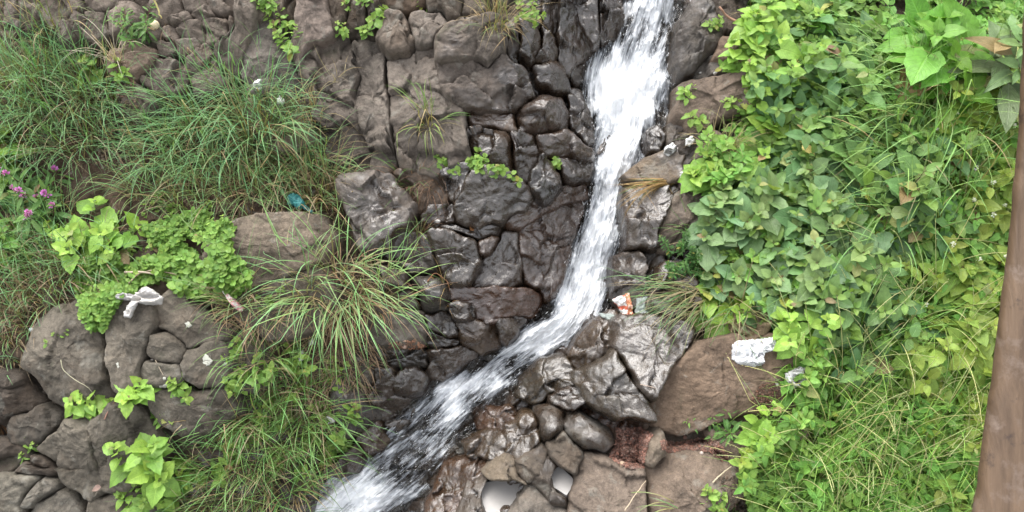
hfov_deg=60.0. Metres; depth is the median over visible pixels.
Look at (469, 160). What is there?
leafy weed
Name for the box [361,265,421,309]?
boulder
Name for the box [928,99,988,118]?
leafy weed
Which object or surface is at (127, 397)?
leafy weed
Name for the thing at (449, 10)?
rock
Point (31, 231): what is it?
grass tuft
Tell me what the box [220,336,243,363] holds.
leafy weed
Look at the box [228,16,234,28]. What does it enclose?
rock
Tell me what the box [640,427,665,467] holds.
rock
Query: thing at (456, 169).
leafy weed
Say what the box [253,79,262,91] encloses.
plastic scrap
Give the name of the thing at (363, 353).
dead grass
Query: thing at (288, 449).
grass tuft
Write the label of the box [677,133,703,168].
rock
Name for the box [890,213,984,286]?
leafy weed
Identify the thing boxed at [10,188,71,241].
flowering balsam
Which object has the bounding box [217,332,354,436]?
grass tuft
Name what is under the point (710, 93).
boulder
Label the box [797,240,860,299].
leafy weed
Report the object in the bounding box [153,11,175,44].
root tuft
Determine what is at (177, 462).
leafy weed
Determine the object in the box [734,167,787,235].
leafy weed
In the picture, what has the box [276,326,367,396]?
dead grass
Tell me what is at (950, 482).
leafy weed
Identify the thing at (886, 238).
leafy weed
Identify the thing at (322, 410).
leafy weed
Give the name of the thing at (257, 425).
leafy weed
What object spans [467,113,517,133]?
boulder
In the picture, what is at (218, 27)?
rock
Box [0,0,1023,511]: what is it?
bedrock slope
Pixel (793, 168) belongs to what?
leafy weed
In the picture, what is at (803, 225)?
leafy weed
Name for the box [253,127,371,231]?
grass tuft
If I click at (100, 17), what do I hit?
rock
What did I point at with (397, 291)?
grass tuft
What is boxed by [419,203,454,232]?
rock
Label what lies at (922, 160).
leafy weed
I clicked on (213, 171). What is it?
grass tuft
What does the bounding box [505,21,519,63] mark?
rock
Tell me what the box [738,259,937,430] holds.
grass tuft
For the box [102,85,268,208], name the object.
grass tuft
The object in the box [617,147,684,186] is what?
boulder
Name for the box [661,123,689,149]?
rock
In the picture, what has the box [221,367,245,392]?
leafy weed
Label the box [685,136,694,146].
paper scrap
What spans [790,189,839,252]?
leafy weed
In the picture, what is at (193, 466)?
grass tuft
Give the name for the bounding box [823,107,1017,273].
grass tuft
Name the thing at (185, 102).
grass tuft
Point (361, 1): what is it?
leafy weed
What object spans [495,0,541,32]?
boulder
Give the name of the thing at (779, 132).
leafy weed
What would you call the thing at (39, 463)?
rock
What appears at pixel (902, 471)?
grass tuft
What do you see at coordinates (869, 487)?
grass tuft
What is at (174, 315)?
boulder
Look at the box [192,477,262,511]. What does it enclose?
grass tuft
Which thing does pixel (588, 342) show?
boulder
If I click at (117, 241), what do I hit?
leafy weed
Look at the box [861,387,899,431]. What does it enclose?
leafy weed
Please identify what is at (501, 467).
rock
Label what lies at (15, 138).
grass tuft
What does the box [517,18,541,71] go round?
rock
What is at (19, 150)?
grass tuft
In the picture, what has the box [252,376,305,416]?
leafy weed
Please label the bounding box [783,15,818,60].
leafy weed
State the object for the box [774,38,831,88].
leafy weed
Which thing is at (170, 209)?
leafy weed
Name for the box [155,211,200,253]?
leafy weed
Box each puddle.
[482,481,519,511]
[551,467,572,496]
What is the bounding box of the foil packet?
[785,366,805,387]
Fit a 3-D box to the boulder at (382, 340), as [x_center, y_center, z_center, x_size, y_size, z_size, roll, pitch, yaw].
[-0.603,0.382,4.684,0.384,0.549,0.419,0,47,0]
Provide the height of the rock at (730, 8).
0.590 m
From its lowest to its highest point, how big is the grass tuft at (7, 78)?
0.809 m
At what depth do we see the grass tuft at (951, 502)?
4.11 m
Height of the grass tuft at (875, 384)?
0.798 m
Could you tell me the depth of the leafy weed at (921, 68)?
4.23 m
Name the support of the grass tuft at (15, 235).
on the bedrock slope
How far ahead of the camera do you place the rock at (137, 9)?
4.61 m
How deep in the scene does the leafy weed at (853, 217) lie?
4.21 m
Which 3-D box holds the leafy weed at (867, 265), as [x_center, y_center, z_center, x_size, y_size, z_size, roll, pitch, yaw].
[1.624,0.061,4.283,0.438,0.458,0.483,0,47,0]
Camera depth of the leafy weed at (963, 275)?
4.24 m
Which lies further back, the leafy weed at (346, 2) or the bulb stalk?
the leafy weed at (346, 2)
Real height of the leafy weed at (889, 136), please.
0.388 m
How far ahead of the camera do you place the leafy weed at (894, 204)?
4.24 m
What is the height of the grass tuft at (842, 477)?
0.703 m
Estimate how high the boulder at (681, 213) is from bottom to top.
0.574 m
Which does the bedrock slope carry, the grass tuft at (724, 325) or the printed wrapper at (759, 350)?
the grass tuft at (724, 325)
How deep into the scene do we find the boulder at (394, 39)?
4.57 m
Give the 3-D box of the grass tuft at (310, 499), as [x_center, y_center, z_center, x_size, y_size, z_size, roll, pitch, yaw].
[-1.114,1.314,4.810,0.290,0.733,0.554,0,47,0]
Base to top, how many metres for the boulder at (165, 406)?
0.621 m
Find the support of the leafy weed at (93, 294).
on the bedrock slope
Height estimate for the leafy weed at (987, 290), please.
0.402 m
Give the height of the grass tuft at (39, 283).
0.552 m
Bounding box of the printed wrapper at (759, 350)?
[731,337,775,366]
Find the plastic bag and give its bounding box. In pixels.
[115,286,163,304]
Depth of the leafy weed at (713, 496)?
4.01 m
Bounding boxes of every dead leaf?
[92,485,100,490]
[130,138,147,147]
[802,145,814,154]
[825,45,840,56]
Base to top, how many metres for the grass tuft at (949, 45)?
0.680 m
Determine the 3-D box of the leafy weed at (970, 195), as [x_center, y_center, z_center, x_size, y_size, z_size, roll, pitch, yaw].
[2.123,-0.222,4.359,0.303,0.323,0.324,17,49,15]
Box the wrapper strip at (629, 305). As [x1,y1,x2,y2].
[625,293,632,313]
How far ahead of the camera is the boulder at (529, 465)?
4.23 m
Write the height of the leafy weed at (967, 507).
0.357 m
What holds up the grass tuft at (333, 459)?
on the bedrock slope
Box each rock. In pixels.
[0,433,37,471]
[3,0,54,43]
[15,452,57,476]
[20,476,65,508]
[31,487,87,511]
[40,0,87,35]
[57,10,89,55]
[82,11,116,50]
[85,0,129,12]
[86,487,163,511]
[106,1,149,44]
[116,82,166,126]
[119,20,164,49]
[140,57,192,101]
[140,359,185,388]
[146,331,188,363]
[148,0,184,26]
[156,40,180,61]
[162,25,180,41]
[166,11,193,27]
[175,19,205,43]
[175,38,201,63]
[182,0,207,13]
[183,43,214,78]
[190,59,234,104]
[191,4,217,20]
[202,17,228,48]
[207,0,233,19]
[226,330,277,394]
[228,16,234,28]
[256,0,289,36]
[285,0,295,39]
[321,442,371,478]
[328,0,351,37]
[341,350,379,387]
[345,0,367,41]
[365,0,384,41]
[368,364,398,407]
[379,0,425,20]
[393,168,448,215]
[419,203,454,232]
[424,310,457,338]
[426,0,463,21]
[426,330,459,348]
[438,160,474,203]
[440,224,502,241]
[446,300,475,322]
[462,0,488,17]
[471,402,516,429]
[477,235,499,258]
[481,452,527,484]
[495,316,529,348]
[504,184,588,231]
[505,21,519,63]
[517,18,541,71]
[535,25,558,64]
[545,385,584,411]
[569,60,596,90]
[636,125,665,157]
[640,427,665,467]
[645,260,701,316]
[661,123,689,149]
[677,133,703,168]
[692,55,740,79]
[692,130,725,159]
[712,0,748,35]
[728,306,771,337]
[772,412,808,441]
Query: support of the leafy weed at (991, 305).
on the bedrock slope
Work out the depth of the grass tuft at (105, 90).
4.57 m
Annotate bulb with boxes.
[150,20,159,28]
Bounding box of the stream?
[315,0,683,511]
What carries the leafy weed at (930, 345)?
on the bedrock slope
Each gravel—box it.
[388,339,426,349]
[608,427,652,469]
[660,437,728,461]
[721,475,746,511]
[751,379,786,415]
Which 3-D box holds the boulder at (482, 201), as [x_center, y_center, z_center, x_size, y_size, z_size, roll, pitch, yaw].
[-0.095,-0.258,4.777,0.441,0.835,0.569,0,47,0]
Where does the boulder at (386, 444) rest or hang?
on the bedrock slope
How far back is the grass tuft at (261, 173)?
4.52 m
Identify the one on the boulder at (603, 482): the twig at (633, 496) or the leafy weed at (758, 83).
the twig at (633, 496)
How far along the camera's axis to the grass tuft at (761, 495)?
4.11 m
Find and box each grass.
[0,425,6,434]
[62,1,149,73]
[94,57,143,171]
[223,281,309,369]
[271,357,352,433]
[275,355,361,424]
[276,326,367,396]
[291,296,372,383]
[309,328,397,416]
[310,308,404,393]
[396,164,451,215]
[609,178,674,225]
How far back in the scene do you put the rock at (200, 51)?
4.58 m
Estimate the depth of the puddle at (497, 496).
4.32 m
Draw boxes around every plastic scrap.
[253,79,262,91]
[277,96,284,104]
[323,416,334,423]
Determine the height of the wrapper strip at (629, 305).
0.080 m
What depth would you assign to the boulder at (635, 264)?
4.55 m
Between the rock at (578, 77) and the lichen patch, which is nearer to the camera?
the lichen patch
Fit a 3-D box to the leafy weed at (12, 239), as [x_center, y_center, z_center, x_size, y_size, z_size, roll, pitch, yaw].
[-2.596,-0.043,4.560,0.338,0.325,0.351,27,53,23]
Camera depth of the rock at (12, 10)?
4.61 m
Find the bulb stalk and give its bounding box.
[153,0,161,18]
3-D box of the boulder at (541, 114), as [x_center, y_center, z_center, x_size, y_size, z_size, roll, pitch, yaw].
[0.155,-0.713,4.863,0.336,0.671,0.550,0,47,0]
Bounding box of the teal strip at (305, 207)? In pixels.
[303,205,312,213]
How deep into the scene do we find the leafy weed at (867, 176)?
4.24 m
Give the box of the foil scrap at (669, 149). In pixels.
[664,143,676,156]
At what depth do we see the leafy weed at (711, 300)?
4.32 m
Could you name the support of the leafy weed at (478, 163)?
on the boulder at (482, 201)
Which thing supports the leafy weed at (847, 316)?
on the bedrock slope
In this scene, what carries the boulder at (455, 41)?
on the bedrock slope
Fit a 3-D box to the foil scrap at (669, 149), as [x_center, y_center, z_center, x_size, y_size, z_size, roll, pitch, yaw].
[0.819,-0.559,4.589,0.066,0.069,0.087,0,47,0]
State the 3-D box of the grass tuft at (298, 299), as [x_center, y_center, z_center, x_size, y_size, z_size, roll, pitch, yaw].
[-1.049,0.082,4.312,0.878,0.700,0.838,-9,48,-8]
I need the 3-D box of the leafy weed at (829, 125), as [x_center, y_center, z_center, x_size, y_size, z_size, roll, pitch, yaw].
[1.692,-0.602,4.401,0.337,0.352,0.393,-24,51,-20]
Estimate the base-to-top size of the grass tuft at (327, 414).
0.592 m
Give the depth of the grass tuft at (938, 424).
4.13 m
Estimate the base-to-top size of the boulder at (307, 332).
0.604 m
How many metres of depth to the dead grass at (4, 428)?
4.47 m
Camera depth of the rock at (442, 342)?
4.57 m
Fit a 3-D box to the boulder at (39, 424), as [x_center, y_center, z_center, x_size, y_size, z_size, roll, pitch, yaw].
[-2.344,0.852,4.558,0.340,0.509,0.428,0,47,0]
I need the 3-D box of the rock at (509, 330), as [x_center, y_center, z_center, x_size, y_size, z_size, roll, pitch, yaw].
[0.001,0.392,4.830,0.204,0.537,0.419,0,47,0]
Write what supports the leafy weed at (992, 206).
on the bedrock slope
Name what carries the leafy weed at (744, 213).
on the bedrock slope
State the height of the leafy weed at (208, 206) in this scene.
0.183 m
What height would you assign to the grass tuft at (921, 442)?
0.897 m
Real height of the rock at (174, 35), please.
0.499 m
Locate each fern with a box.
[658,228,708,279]
[675,245,722,286]
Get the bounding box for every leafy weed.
[0,124,37,188]
[0,216,37,284]
[18,441,37,463]
[43,196,122,274]
[43,329,68,347]
[47,222,88,256]
[63,390,109,419]
[72,276,95,296]
[75,52,106,86]
[85,395,113,420]
[86,269,138,308]
[88,211,147,264]
[102,432,180,507]
[105,3,157,50]
[106,56,132,83]
[113,376,161,418]
[113,484,153,511]
[116,203,149,235]
[117,247,147,269]
[140,238,166,263]
[150,194,186,215]
[153,414,173,428]
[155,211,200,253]
[155,496,179,511]
[160,455,195,511]
[165,376,193,404]
[179,453,234,491]
[185,200,211,242]
[192,214,231,248]
[206,428,240,462]
[219,425,255,466]
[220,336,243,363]
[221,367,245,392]
[226,351,280,398]
[231,408,272,449]
[247,284,260,300]
[248,393,295,432]
[250,0,276,14]
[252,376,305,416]
[258,285,284,314]
[263,3,294,31]
[266,441,311,482]
[269,426,320,461]
[272,23,302,62]
[280,341,317,377]
[293,356,350,393]
[306,401,363,445]
[313,391,340,420]
[317,439,352,467]
[335,20,348,40]
[341,0,350,10]
[354,0,373,6]
[355,21,373,39]
[365,4,387,30]
[434,154,447,169]
[447,163,460,177]
[465,147,481,169]
[472,153,489,173]
[486,164,508,178]
[506,170,522,187]
[514,0,545,28]
[551,156,561,168]
[675,83,696,105]
[677,151,719,195]
[681,109,709,132]
[683,417,726,440]
[684,170,788,264]
[685,181,744,271]
[687,271,757,337]
[700,263,774,332]
[700,483,727,511]
[701,14,723,31]
[713,409,741,446]
[714,243,765,298]
[715,59,737,72]
[718,31,781,72]
[720,95,742,110]
[727,3,801,75]
[727,155,760,191]
[728,435,763,472]
[732,0,786,56]
[732,111,798,176]
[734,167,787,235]
[734,400,783,457]
[735,164,800,210]
[737,129,798,209]
[737,188,837,259]
[740,55,780,114]
[742,58,818,99]
[744,64,810,122]
[745,43,810,126]
[745,263,797,319]
[747,444,791,480]
[752,229,827,299]
[759,226,828,298]
[761,0,796,28]
[766,0,804,26]
[766,118,791,143]
[770,121,834,194]
[770,295,844,366]
[773,164,843,206]
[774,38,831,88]
[774,210,829,246]
[776,124,825,174]
[776,365,837,409]
[778,0,855,42]
[781,35,870,132]
[782,198,818,243]
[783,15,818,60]
[784,68,820,129]
[785,86,874,164]
[786,175,850,231]
[787,259,865,329]
[789,0,798,9]
[789,227,859,301]
[789,292,863,357]
[790,155,868,211]
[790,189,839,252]
[791,306,863,341]
[792,191,850,247]
[793,436,830,479]
[796,157,874,213]
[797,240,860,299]
[800,274,888,349]
[802,68,884,149]
[802,408,848,463]
[805,179,892,242]
[805,277,865,345]
[808,456,872,511]
[810,90,893,153]
[811,1,842,39]
[812,403,846,463]
[815,66,896,115]
[815,121,892,191]
[815,126,833,149]
[820,225,886,287]
[822,325,891,387]
[823,35,873,87]
[823,216,908,300]
[825,136,914,214]
[829,173,873,214]
[833,10,904,69]
[833,311,928,355]
[835,20,879,50]
[837,206,914,275]
[837,235,907,301]
[840,344,900,391]
[848,88,930,132]
[851,273,900,300]
[853,51,908,133]
[860,194,900,254]
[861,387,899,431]
[865,284,925,331]
[867,169,940,212]
[871,105,988,179]
[874,0,996,138]
[876,137,951,233]
[878,277,945,338]
[882,0,963,61]
[885,88,928,121]
[886,133,915,165]
[887,187,979,262]
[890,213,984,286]
[891,240,917,284]
[891,302,991,396]
[892,279,917,335]
[902,375,951,426]
[902,426,980,479]
[905,480,929,508]
[906,123,957,194]
[908,462,941,478]
[909,292,934,362]
[909,455,929,465]
[911,234,996,317]
[914,120,970,182]
[923,440,974,507]
[926,315,959,396]
[928,61,1019,142]
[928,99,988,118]
[932,398,979,469]
[933,277,1001,353]
[934,105,997,185]
[935,179,983,235]
[938,13,1022,132]
[938,262,996,319]
[940,302,998,359]
[941,167,1001,198]
[941,299,1000,376]
[943,375,988,439]
[944,351,991,412]
[944,478,976,511]
[950,499,968,511]
[951,245,1007,282]
[955,124,1013,211]
[962,193,1005,241]
[962,440,981,453]
[974,223,1005,253]
[976,158,1015,212]
[978,270,1002,314]
[979,202,1011,239]
[981,101,1018,157]
[998,177,1013,244]
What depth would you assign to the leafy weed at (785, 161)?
4.40 m
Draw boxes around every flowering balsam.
[0,164,42,211]
[1,162,73,217]
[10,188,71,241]
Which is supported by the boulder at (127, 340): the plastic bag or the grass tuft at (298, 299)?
the plastic bag
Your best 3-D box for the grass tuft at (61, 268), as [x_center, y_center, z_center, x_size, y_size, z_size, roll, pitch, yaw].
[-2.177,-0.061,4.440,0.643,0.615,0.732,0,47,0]
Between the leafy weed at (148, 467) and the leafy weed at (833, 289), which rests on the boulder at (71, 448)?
the leafy weed at (148, 467)
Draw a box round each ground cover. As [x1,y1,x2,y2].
[73,206,237,333]
[122,242,254,302]
[695,0,1023,511]
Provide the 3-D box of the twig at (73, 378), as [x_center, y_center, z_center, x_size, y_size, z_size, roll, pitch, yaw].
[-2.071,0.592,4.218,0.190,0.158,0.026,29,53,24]
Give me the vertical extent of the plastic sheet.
0.082 m
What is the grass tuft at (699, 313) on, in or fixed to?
on the bedrock slope
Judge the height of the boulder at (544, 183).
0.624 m
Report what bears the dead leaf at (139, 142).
on the bedrock slope
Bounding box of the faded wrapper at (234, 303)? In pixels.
[222,291,242,311]
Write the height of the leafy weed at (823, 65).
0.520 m
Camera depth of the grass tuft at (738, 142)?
4.44 m
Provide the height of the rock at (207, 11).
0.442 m
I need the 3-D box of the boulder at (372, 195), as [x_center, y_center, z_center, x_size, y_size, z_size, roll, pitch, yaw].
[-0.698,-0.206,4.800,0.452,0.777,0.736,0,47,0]
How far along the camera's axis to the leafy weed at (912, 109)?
4.33 m
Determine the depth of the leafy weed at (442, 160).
4.54 m
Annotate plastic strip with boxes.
[123,300,137,317]
[599,313,614,319]
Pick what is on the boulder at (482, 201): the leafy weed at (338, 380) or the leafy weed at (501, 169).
the leafy weed at (501, 169)
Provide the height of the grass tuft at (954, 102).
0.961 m
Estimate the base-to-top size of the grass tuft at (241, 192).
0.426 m
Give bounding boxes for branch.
[719,6,735,21]
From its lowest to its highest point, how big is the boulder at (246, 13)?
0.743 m
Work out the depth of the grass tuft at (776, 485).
4.10 m
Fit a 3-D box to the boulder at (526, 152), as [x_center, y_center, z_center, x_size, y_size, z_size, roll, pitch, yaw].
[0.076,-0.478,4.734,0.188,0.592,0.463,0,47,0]
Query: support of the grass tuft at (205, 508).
on the bedrock slope
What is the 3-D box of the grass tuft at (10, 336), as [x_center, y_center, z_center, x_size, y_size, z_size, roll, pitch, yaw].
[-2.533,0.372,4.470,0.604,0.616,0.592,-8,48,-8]
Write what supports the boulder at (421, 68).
on the bedrock slope
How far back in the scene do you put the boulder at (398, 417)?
4.66 m
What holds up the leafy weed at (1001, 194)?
on the bedrock slope
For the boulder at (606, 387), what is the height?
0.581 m
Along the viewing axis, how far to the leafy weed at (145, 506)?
4.23 m
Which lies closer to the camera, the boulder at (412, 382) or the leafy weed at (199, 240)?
the leafy weed at (199, 240)
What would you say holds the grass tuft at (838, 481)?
on the bedrock slope
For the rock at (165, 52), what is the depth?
4.59 m
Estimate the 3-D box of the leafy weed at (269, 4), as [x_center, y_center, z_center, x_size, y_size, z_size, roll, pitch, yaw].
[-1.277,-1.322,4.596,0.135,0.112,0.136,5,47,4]
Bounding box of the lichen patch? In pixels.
[202,354,212,365]
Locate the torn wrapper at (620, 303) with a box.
[612,295,627,313]
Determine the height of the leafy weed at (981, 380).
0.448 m
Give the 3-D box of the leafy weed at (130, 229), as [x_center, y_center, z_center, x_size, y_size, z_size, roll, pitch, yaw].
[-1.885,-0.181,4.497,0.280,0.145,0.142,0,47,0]
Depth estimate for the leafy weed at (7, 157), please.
4.60 m
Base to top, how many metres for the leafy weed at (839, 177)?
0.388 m
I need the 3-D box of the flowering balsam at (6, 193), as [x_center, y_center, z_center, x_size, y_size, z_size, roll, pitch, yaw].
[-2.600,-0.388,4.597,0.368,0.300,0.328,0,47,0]
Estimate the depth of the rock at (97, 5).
4.62 m
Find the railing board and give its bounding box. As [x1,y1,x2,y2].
[972,15,1023,511]
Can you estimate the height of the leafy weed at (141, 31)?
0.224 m
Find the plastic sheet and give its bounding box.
[634,296,649,312]
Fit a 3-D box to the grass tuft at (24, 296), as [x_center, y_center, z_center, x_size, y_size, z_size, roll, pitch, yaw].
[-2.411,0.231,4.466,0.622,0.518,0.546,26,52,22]
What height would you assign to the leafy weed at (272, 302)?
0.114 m
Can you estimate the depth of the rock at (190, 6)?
4.62 m
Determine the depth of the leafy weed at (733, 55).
4.47 m
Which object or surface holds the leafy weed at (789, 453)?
on the bedrock slope
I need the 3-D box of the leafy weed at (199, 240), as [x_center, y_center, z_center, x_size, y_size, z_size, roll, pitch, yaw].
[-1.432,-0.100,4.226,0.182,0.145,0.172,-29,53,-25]
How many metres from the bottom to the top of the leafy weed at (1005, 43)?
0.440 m
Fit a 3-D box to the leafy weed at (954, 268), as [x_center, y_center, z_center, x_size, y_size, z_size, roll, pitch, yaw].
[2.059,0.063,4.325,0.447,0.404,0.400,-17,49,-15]
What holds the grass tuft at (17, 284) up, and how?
on the bedrock slope
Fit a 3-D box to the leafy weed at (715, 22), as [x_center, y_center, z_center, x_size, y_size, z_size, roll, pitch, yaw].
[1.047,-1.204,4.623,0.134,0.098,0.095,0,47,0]
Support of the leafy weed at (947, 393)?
on the bedrock slope
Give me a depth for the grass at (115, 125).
4.62 m
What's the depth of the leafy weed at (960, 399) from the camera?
4.17 m
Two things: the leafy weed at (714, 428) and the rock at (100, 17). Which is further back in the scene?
the rock at (100, 17)
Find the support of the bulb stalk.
on the rock at (158, 36)
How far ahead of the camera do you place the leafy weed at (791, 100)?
4.47 m
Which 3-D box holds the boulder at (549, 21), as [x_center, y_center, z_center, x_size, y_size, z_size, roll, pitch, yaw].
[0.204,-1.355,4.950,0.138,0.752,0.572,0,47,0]
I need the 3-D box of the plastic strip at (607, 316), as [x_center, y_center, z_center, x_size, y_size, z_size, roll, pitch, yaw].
[0.506,0.310,4.536,0.133,0.037,0.046,8,48,8]
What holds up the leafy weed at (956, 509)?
on the bedrock slope
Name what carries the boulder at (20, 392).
on the bedrock slope
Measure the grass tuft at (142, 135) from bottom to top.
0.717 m
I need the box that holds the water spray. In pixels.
[321,0,670,511]
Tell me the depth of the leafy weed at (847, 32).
4.56 m
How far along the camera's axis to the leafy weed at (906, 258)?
4.20 m
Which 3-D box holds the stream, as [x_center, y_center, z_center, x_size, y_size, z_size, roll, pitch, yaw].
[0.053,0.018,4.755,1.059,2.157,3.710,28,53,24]
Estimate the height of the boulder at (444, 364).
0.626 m
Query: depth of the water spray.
4.72 m
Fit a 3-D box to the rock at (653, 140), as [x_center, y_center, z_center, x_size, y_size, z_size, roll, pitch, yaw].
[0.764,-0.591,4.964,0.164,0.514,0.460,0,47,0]
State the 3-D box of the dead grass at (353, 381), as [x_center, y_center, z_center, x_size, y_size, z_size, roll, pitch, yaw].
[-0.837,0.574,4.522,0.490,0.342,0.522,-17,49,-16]
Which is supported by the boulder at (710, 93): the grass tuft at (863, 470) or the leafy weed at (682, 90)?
the leafy weed at (682, 90)
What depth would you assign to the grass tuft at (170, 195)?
4.49 m
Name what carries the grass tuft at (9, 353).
on the bedrock slope
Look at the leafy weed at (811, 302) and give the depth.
4.13 m
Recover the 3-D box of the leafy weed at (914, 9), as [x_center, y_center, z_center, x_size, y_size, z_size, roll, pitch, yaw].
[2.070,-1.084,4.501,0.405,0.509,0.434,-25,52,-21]
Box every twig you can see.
[60,360,95,397]
[124,271,171,278]
[128,270,175,282]
[624,481,645,510]
[712,466,731,482]
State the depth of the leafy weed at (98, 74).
4.62 m
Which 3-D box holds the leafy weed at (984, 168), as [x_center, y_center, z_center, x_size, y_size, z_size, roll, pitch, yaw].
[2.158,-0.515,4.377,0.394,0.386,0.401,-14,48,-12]
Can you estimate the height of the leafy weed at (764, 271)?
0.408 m
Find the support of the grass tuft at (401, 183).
on the bedrock slope
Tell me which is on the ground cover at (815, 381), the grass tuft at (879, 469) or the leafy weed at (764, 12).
the leafy weed at (764, 12)
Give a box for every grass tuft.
[0,0,115,54]
[0,1,26,57]
[0,2,88,129]
[0,2,92,148]
[0,3,128,167]
[0,13,54,133]
[0,31,118,186]
[0,60,154,194]
[0,74,84,187]
[0,155,105,270]
[0,156,51,261]
[0,182,89,301]
[0,183,66,307]
[0,188,126,301]
[0,209,54,342]
[0,235,96,338]
[0,252,51,369]
[0,256,70,343]
[0,314,30,381]
[3,6,172,147]
[27,205,144,303]
[31,41,173,171]
[72,80,225,197]
[76,144,199,226]
[88,19,277,187]
[93,56,252,181]
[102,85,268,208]
[115,454,200,511]
[123,138,241,228]
[127,435,267,511]
[143,61,312,202]
[145,125,286,231]
[157,219,308,343]
[162,385,283,481]
[163,2,323,151]
[166,422,287,511]
[169,25,333,194]
[175,439,316,511]
[181,129,312,220]
[186,395,318,511]
[187,36,351,178]
[190,161,294,220]
[190,300,319,410]
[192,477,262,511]
[193,347,331,472]
[195,353,350,503]
[198,78,351,210]
[203,195,387,354]
[210,461,341,511]
[215,429,355,511]
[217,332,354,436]
[218,99,352,213]
[227,174,455,410]
[230,340,382,472]
[242,130,350,223]
[243,101,373,199]
[248,409,384,511]
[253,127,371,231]
[258,58,345,160]
[268,353,392,477]
[269,462,326,511]
[287,147,377,236]
[301,221,453,354]
[310,55,365,81]
[332,218,377,274]
[369,156,446,206]
[388,207,449,260]
[390,76,467,157]
[421,263,452,301]
[443,0,559,49]
[597,265,701,348]
[610,263,709,358]
[631,253,733,343]
[632,492,677,511]
[652,195,702,272]
[666,257,809,367]
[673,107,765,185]
[702,411,888,511]
[720,368,907,511]
[722,467,812,511]
[726,353,910,501]
[728,299,911,467]
[732,453,804,497]
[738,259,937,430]
[755,434,918,511]
[757,394,938,511]
[766,334,952,464]
[774,329,970,511]
[777,407,941,511]
[792,271,947,455]
[800,25,970,189]
[800,103,993,305]
[811,0,968,121]
[812,324,963,472]
[816,402,978,511]
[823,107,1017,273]
[825,1,1018,181]
[832,63,1016,266]
[832,211,982,407]
[837,357,987,511]
[838,407,981,511]
[839,54,1018,215]
[839,57,1019,181]
[845,200,1006,382]
[848,310,995,476]
[850,214,1003,426]
[851,413,979,511]
[860,20,1018,191]
[865,478,975,511]
[868,336,986,510]
[869,65,1016,255]
[877,1,1021,105]
[889,287,1001,424]
[907,420,975,511]
[908,331,984,491]
[908,359,991,443]
[915,406,983,509]
[923,467,976,511]
[946,363,987,482]
[949,376,990,459]
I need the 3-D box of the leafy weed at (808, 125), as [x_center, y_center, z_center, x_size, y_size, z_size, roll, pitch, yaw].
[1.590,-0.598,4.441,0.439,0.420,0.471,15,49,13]
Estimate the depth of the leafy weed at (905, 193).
4.11 m
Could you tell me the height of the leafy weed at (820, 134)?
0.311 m
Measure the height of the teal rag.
0.068 m
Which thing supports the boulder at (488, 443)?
on the bedrock slope
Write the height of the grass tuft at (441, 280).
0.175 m
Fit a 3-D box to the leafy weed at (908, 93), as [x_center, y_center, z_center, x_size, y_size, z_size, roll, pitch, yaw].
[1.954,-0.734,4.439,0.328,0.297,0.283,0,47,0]
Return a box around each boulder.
[0,367,51,425]
[0,471,45,511]
[7,401,70,447]
[20,300,116,414]
[36,400,172,501]
[104,291,163,392]
[106,42,162,85]
[148,383,248,438]
[157,289,240,348]
[180,340,233,389]
[202,211,346,291]
[214,0,258,82]
[231,266,344,344]
[241,16,302,101]
[246,97,321,158]
[291,0,337,71]
[298,37,370,175]
[328,378,381,438]
[335,170,419,259]
[351,39,398,174]
[355,420,395,457]
[357,304,427,349]
[360,343,428,369]
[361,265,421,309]
[375,8,415,60]
[378,394,421,436]
[383,229,440,277]
[387,48,471,179]
[393,365,431,398]
[408,10,446,50]
[411,275,451,313]
[423,453,487,511]
[426,228,482,288]
[426,344,479,382]
[434,11,507,67]
[437,54,535,115]
[449,285,542,325]
[452,164,533,229]
[456,319,502,357]
[456,475,486,511]
[461,427,506,460]
[466,125,513,170]
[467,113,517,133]
[472,230,523,287]
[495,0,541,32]
[502,406,541,458]
[508,483,566,511]
[510,130,540,184]
[513,352,573,405]
[514,442,547,483]
[516,95,569,138]
[518,202,586,305]
[527,152,562,208]
[530,60,571,102]
[530,402,564,442]
[531,456,566,507]
[535,128,594,162]
[542,0,557,36]
[544,430,583,474]
[555,0,599,79]
[555,157,593,188]
[563,309,616,368]
[563,408,614,452]
[565,87,594,146]
[566,449,646,511]
[569,348,657,423]
[598,0,624,53]
[605,251,664,310]
[606,313,695,402]
[613,185,679,254]
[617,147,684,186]
[644,442,743,511]
[649,332,803,436]
[655,190,703,258]
[663,0,721,93]
[665,70,755,135]
[701,415,765,468]
[708,36,748,67]
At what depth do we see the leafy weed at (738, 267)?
4.27 m
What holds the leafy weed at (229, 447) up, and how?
on the bedrock slope
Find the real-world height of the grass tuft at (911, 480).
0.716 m
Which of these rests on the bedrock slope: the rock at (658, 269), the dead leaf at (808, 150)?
the rock at (658, 269)
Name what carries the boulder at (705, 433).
on the bedrock slope
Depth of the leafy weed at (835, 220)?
4.19 m
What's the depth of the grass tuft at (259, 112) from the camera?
4.51 m
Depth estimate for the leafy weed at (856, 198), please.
4.29 m
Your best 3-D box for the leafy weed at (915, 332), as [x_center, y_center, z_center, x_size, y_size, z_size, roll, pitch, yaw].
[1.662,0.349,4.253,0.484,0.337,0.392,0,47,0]
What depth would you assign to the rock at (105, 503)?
4.26 m
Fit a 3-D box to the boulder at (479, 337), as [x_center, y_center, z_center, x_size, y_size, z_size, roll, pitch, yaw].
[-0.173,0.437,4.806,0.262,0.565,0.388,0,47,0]
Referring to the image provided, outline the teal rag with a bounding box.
[287,193,304,208]
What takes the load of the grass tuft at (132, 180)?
on the bedrock slope

